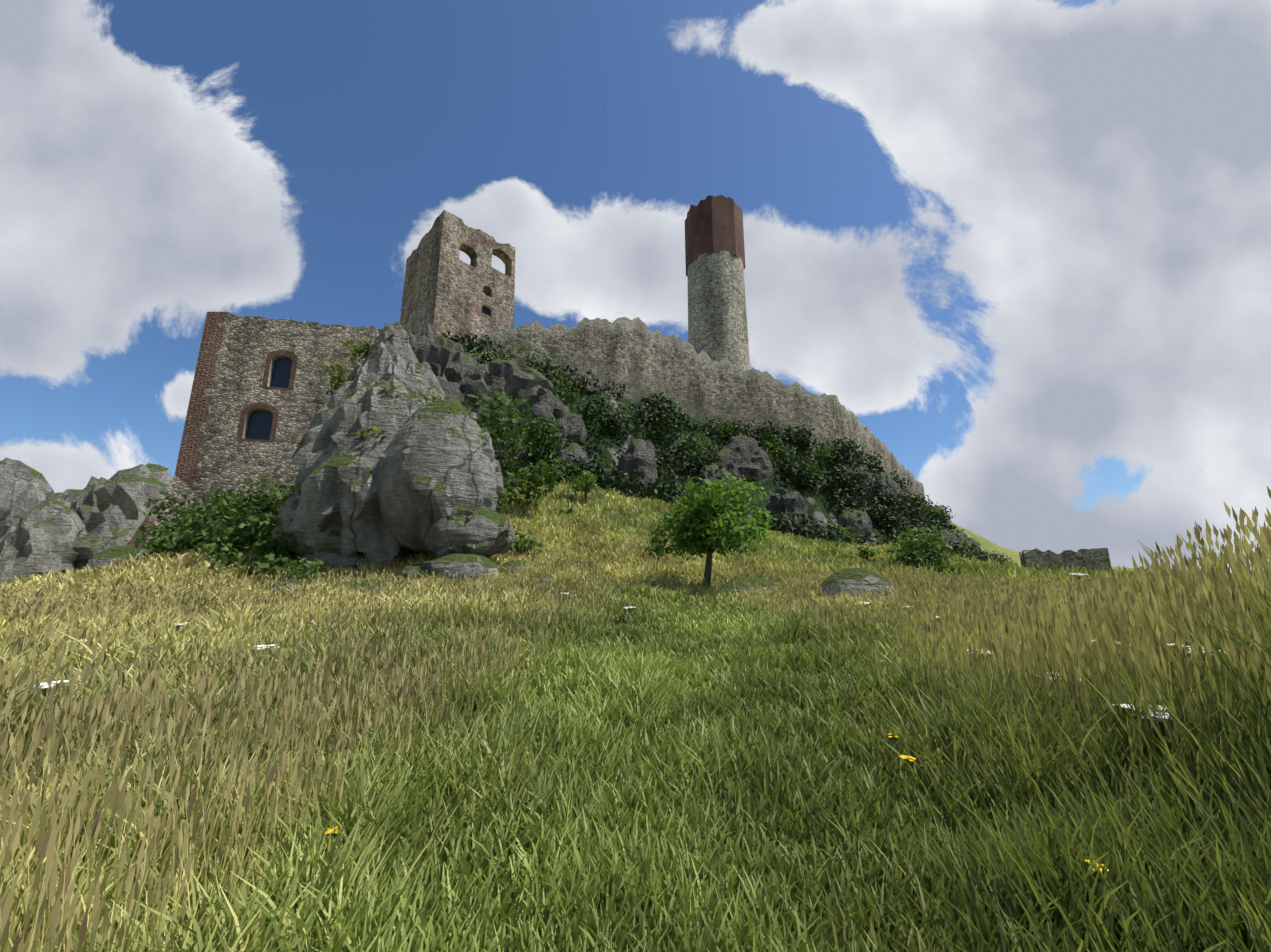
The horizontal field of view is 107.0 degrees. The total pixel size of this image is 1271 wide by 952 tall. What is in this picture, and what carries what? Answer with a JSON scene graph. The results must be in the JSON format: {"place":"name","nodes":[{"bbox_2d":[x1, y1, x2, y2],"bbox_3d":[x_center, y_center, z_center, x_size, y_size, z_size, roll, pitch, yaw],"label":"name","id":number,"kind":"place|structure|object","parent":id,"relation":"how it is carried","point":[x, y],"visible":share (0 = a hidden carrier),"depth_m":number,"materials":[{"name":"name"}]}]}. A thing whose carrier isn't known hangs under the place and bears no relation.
{"place":"outdoors","nodes":[
{"label":"outdoors","id":0,"kind":"place"},
{"bbox_2d":[127,475,208,548],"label":"castle buttress","id":1,"kind":"structure","parent":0,"point":[176,484],"depth_m":33.26,"materials":[{"name":"grey stone"}]},
{"bbox_2d":[400,210,514,340],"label":"castle tower","id":2,"kind":"structure","parent":0,"point":[445,288],"depth_m":54.82,"materials":[{"name":"grey stone"}]},
{"bbox_2d":[0,0,1270,572],"label":"sky","id":3,"kind":"structure","parent":0,"point":[1031,256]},
{"bbox_2d":[685,195,749,371],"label":"round tower","id":4,"kind":"structure","parent":0,"point":[715,268],"depth_m":74.24,"materials":[{"name":"grey stone"}]},
{"bbox_2d":[392,359,1148,951],"bbox_3d":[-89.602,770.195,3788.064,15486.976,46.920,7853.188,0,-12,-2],"label":"terrain","id":5,"kind":"structure","parent":0,"point":[814,497],"depth_m":59.19,"materials":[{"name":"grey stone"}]},
{"bbox_2d":[0,457,54,538],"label":"crag rock","id":6,"kind":"object","parent":5,"relation":"on","point":[24,487],"visible":0.29,"depth_m":59.51,"materials":[{"name":"grey stone"}]},
{"bbox_2d":[0,499,85,584],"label":"crag rock","id":7,"kind":"object","parent":5,"relation":"on","point":[41,537],"visible":0.52,"depth_m":53.53,"materials":[{"name":"grey stone"}]},
{"bbox_2d":[34,680,68,700],"bbox_3d":[-5.598,2.214,4.432,0.288,0.528,0.284,0,-12,-2],"label":"white flower","id":8,"kind":"object","parent":5,"relation":"on","point":[45,684],"visible":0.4,"depth_m":4.46,"materials":[{"name":"white plant"}]},
{"bbox_2d":[50,463,170,564],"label":"crag rock","id":9,"kind":"object","parent":5,"relation":"on","point":[110,511],"visible":0.27,"depth_m":58.73,"materials":[{"name":"grey stone"}]},
{"bbox_2d":[84,545,152,568],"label":"boulder","id":10,"kind":"object","parent":5,"relation":"on","point":[103,557],"visible":0.21,"depth_m":27.65,"materials":[{"name":"stone"}]},
{"bbox_2d":[254,644,278,653],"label":"white flower","id":11,"kind":"object","parent":5,"relation":"on","point":[264,646],"visible":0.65,"depth_m":6.45,"materials":[{"name":"white plant"}]},
{"bbox_2d":[175,312,380,512],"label":"ruined castle building","id":12,"kind":"structure","parent":5,"relation":"on","point":[259,397],"depth_m":36.01,"materials":[{"name":"grey stone"}]},
{"bbox_2d":[271,580,308,591],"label":"boulder","id":13,"kind":"object","parent":5,"relation":"on","point":[295,583],"visible":0.12,"depth_m":17.73,"materials":[{"name":"grey stone"}]},
{"bbox_2d":[270,475,340,559],"bbox_3d":[-14.732,1.786,23.484,5.349,5.462,4.984,0,-12,-2],"label":"crag rock","id":14,"kind":"object","parent":5,"relation":"on","point":[314,539],"visible":0.19,"depth_m":21.43,"materials":[{"name":"grey stone"}]},
{"bbox_2d":[302,390,336,446],"bbox_3d":[-14.889,-2.235,25.520,5.006,8.034,4.970,0,-12,-2],"label":"crag rock","id":15,"kind":"object","parent":5,"relation":"on","point":[314,424],"depth_m":23.65,"materials":[{"name":"grey stone"}]},
{"bbox_2d":[322,827,340,842],"bbox_3d":[-1.531,1.950,2.375,0.111,0.308,0.082,0,-12,-2],"label":"yellow flower","id":16,"kind":"object","parent":5,"relation":"on","point":[329,830],"visible":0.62,"depth_m":2.38,"materials":[{"name":"yellow plant"}]},
{"bbox_2d":[302,547,370,569],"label":"boulder","id":17,"kind":"object","parent":5,"relation":"on","point":[334,556],"visible":0.23,"depth_m":21.11,"materials":[{"name":"grey stone"}]},
{"bbox_2d":[134,475,579,580],"bbox_3d":[-19.798,2.882,26.147,31.450,6.690,12.684,-1,-12,7],"label":"bush","id":18,"kind":"object","parent":5,"relation":"on","point":[224,522],"visible":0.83,"depth_m":24.38,"materials":[{"name":"green plant"}]},
{"bbox_2d":[340,586,373,593],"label":"boulder","id":19,"kind":"object","parent":5,"relation":"on","point":[361,590],"visible":0.08,"depth_m":16.99,"materials":[{"name":"grey stone"}]},
{"bbox_2d":[291,321,430,564],"bbox_3d":[-13.188,-1.479,25.149,9.043,15.092,7.356,0,-12,-2],"label":"crag rock","id":20,"kind":"object","parent":5,"relation":"on","point":[335,462],"visible":0.6,"depth_m":22.33,"materials":[{"name":"grey stone"}]},
{"bbox_2d":[280,324,448,505],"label":"crag tufts","id":21,"kind":"object","parent":20,"relation":"on","point":[358,351],"visible":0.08,"depth_m":24.66,"materials":[{"name":"green plant"}]},
{"bbox_2d":[334,579,393,590],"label":"boulder","id":22,"kind":"object","parent":5,"relation":"on","point":[362,583],"visible":0.19,"depth_m":17.58,"materials":[{"name":"grey stone"}]},
{"bbox_2d":[376,582,415,591],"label":"boulder","id":23,"kind":"object","parent":5,"relation":"on","point":[393,586],"visible":0.08,"depth_m":17.24,"materials":[{"name":"stone"}]},
{"bbox_2d":[400,563,424,580],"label":"boulder","id":24,"kind":"object","parent":5,"relation":"on","point":[408,569],"visible":0.06,"depth_m":19.68,"materials":[{"name":"grey stone"}]},
{"bbox_2d":[404,358,446,403],"bbox_3d":[-12.254,-3.213,25.613,4.517,6.501,3.898,0,-12,-2],"label":"crag rock","id":25,"kind":"object","parent":5,"relation":"on","point":[422,378],"visible":0.15,"depth_m":25.42,"materials":[{"name":"grey stone"}]},
{"bbox_2d":[377,401,503,551],"bbox_3d":[-9.405,-0.085,22.800,5.881,7.439,4.670,0,-12,-2],"label":"crag rock","id":26,"kind":"object","parent":5,"relation":"on","point":[437,459],"visible":0.81,"depth_m":21.32,"materials":[{"name":"grey stone"}]},
{"bbox_2d":[409,323,481,412],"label":"rock","id":27,"kind":"object","parent":5,"relation":"on","point":[450,362],"visible":0.19,"depth_m":44.43,"materials":[{"name":"grey stone"}]},
{"bbox_2d":[443,579,466,586],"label":"boulder","id":28,"kind":"object","parent":5,"relation":"on","point":[449,582],"visible":0.17,"depth_m":17.94,"materials":[{"name":"stone"}]},
{"bbox_2d":[421,552,501,582],"bbox_3d":[-7.466,4.355,20.226,3.692,2.178,2.865,0,-12,-2],"label":"boulder","id":29,"kind":"object","parent":5,"relation":"on","point":[461,564],"visible":0.44,"depth_m":19.27,"materials":[{"name":"grey stone"}]},
{"bbox_2d":[420,507,514,557],"bbox_3d":[-7.814,2.698,21.612,4.290,2.779,3.222,-4,-12,19],"label":"crag rock","id":30,"kind":"object","parent":5,"relation":"on","point":[485,532],"visible":0.85,"depth_m":20.45,"materials":[{"name":"grey stone"}]},
{"bbox_2d":[493,439,533,481],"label":"bush","id":31,"kind":"object","parent":5,"relation":"on","point":[523,456],"visible":0.15,"depth_m":42.15,"materials":[{"name":"green plant"}]},
{"bbox_2d":[461,389,566,513],"bbox_3d":[-8.447,-1.299,35.192,7.614,10.912,16.918,0,-12,-2],"label":"bush","id":32,"kind":"object","parent":5,"relation":"on","point":[536,478],"visible":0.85,"depth_m":31.00,"materials":[{"name":"green plant"}]},
{"bbox_2d":[499,560,529,573],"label":"boulder","id":33,"kind":"object","parent":5,"relation":"on","point":[510,562],"visible":0.33,"depth_m":20.90,"materials":[{"name":"stone"}]},
{"bbox_2d":[460,359,586,457],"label":"rock","id":34,"kind":"object","parent":5,"relation":"on","point":[509,377],"visible":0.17,"depth_m":45.32,"materials":[{"name":"grey stone"}]},
{"bbox_2d":[530,573,553,584],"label":"boulder","id":35,"kind":"object","parent":5,"relation":"on","point":[540,574],"visible":0.1,"depth_m":19.02,"materials":[{"name":"grey stone"}]},
{"bbox_2d":[556,443,593,481],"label":"cliff rock","id":36,"kind":"object","parent":5,"relation":"on","point":[574,449],"visible":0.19,"depth_m":43.22,"materials":[{"name":"grey stone"}]},
{"bbox_2d":[565,470,601,503],"bbox_3d":[-3.709,1.026,33.333,2.589,3.011,2.098,0,-12,-2],"label":"tree sapling","id":37,"kind":"object","parent":5,"relation":"on","point":[582,485],"visible":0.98,"depth_m":33.13,"materials":[{"name":"green plant"}]},
{"bbox_2d":[0,478,1199,601],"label":"grass tufts","id":38,"kind":"object","parent":5,"relation":"on","point":[844,554],"visible":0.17,"depth_m":30.74,"materials":[{"name":"green plant"}]},
{"bbox_2d":[0,486,1270,951],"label":"grass","id":39,"kind":"structure","parent":5,"relation":"on","point":[1016,815],"depth_m":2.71,"materials":[{"name":"plant"}]},
{"bbox_2d":[618,439,657,495],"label":"cliff rock","id":40,"kind":"object","parent":5,"relation":"on","point":[640,454],"visible":0.52,"depth_m":47.74,"materials":[{"name":"grey stone"}]},
{"bbox_2d":[644,536,665,561],"bbox_3d":[0.992,4.009,24.541,1.228,1.934,1.096,0,-12,-2],"label":"tree sapling","id":41,"kind":"object","parent":5,"relation":"on","point":[655,549],"visible":0.67,"depth_m":24.58,"materials":[{"name":"green plant"}]},
{"bbox_2d":[454,317,924,505],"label":"castle curtain wall","id":42,"kind":"structure","parent":5,"relation":"on","point":[637,357],"depth_m":64.77,"materials":[{"name":"grey stone"}]},
{"bbox_2d":[651,473,776,587],"bbox_3d":[3.138,2.585,19.117,5.374,5.101,4.869,-7,-13,31],"label":"lone tree","id":43,"kind":"object","parent":5,"relation":"on","point":[703,520],"visible":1,"depth_m":18.65,"materials":[{"name":"green plant"}]},
{"bbox_2d":[694,464,736,495],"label":"cliff rock","id":44,"kind":"object","parent":5,"relation":"on","point":[709,471],"visible":0.29,"depth_m":55.48,"materials":[{"name":"grey stone"}]},
{"bbox_2d":[441,331,1006,562],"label":"bushes","id":45,"kind":"object","parent":5,"relation":"on","point":[929,519],"visible":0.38,"depth_m":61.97,"materials":[{"name":"green plant"}]},
{"bbox_2d":[711,446,744,480],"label":"cliff rock","id":46,"kind":"object","parent":5,"relation":"on","point":[730,459],"visible":0.21,"depth_m":59.16,"materials":[{"name":"grey stone"}]},
{"bbox_2d":[724,433,771,481],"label":"cliff rock","id":47,"kind":"object","parent":5,"relation":"on","point":[755,463],"visible":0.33,"depth_m":60.97,"materials":[{"name":"grey stone"}]},
{"bbox_2d":[720,576,777,593],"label":"boulder","id":48,"kind":"object","parent":5,"relation":"on","point":[749,580],"visible":0.29,"depth_m":18.11,"materials":[{"name":"green stone"}]},
{"bbox_2d":[500,461,1017,564],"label":"cliff bush","id":49,"kind":"object","parent":5,"relation":"on","point":[624,478],"visible":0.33,"depth_m":47.88,"materials":[{"name":"green plant"}]},
{"bbox_2d":[766,487,810,536],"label":"cliff rock","id":50,"kind":"object","parent":5,"relation":"on","point":[784,501],"visible":0.31,"depth_m":55.45,"materials":[{"name":"grey stone"}]},
{"bbox_2d":[836,507,871,538],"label":"cliff rock","id":51,"kind":"object","parent":5,"relation":"on","point":[857,520],"visible":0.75,"depth_m":60.01,"materials":[{"name":"grey stone"}]},
{"bbox_2d":[818,567,896,600],"bbox_3d":[7.120,4.091,15.149,2.430,2.257,2.019,0,-12,-2],"label":"boulder","id":52,"kind":"object","parent":5,"relation":"on","point":[849,579],"visible":0.35,"depth_m":14.74,"materials":[{"name":"grey stone"}]},
{"bbox_2d":[841,463,875,499],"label":"cliff rock","id":53,"kind":"object","parent":5,"relation":"on","point":[856,467],"visible":0.21,"depth_m":67.49,"materials":[{"name":"grey stone"}]},
{"bbox_2d":[857,546,879,560],"bbox_3d":[17.834,6.352,36.010,1.527,1.918,1.323,0,-12,-2],"label":"bush","id":54,"kind":"object","parent":5,"relation":"on","point":[868,553],"visible":0.96,"depth_m":35.81,"materials":[{"name":"green plant"}]},
{"bbox_2d":[876,472,900,512],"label":"cliff rock","id":55,"kind":"object","parent":5,"relation":"on","point":[885,478],"visible":0.33,"depth_m":71.73,"materials":[{"name":"grey stone"}]},
{"bbox_2d":[900,755,915,780],"bbox_3d":[1.894,2.109,3.257,0.098,0.310,0.101,0,-12,-2],"label":"yellow flower","id":56,"kind":"object","parent":5,"relation":"on","point":[909,759],"visible":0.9,"depth_m":3.27,"materials":[{"name":"yellow plant"}]},
{"bbox_2d":[887,524,966,576],"bbox_3d":[20.825,5.918,33.591,4.619,5.040,7.691,-8,-14,35],"label":"bush","id":57,"kind":"object","parent":5,"relation":"on","point":[922,549],"visible":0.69,"depth_m":32.63,"materials":[{"name":"green plant"}]},
{"bbox_2d":[936,530,962,547],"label":"cliff rock","id":58,"kind":"object","parent":5,"relation":"on","point":[952,536],"visible":0.21,"depth_m":75.77,"materials":[{"name":"grey stone"}]},
{"bbox_2d":[949,529,972,546],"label":"cliff rock","id":59,"kind":"object","parent":5,"relation":"on","point":[958,532],"visible":0.23,"depth_m":88.95,"materials":[{"name":"stone"}]},
{"bbox_2d":[967,537,982,552],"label":"cliff rock","id":60,"kind":"object","parent":5,"relation":"on","point":[976,545],"visible":0.15,"depth_m":89.45,"materials":[{"name":"grey stone"}]},
{"bbox_2d":[1019,548,1111,571],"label":"ruined wall","id":61,"kind":"structure","parent":5,"relation":"on","point":[1097,558],"depth_m":59.92,"materials":[{"name":"stone"}]},
{"bbox_2d":[1069,573,1086,590],"bbox_3d":[10.366,2.980,10.889,0.293,1.442,0.259,0,-12,-2],"label":"white flower","id":62,"kind":"object","parent":5,"relation":"on","point":[1080,574],"visible":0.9,"depth_m":10.98,"materials":[{"name":"white plant"}]},
{"bbox_2d":[1085,860,1108,882],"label":"yellow flowers","id":63,"kind":"object","parent":5,"relation":"on","point":[1098,880],"visible":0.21,"depth_m":1.92,"materials":[{"name":"yellow plant"}]},
{"bbox_2d":[1112,704,1171,735],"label":"white flowers","id":64,"kind":"object","parent":5,"relation":"on","point":[1152,715],"visible":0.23,"depth_m":2.59,"materials":[{"name":"white plant"}]},
{"bbox_2d":[1167,643,1224,663],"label":"white flowers","id":65,"kind":"object","parent":5,"relation":"on","point":[1190,650],"visible":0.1,"depth_m":3.15,"materials":[{"name":"white plant"}]}
]}

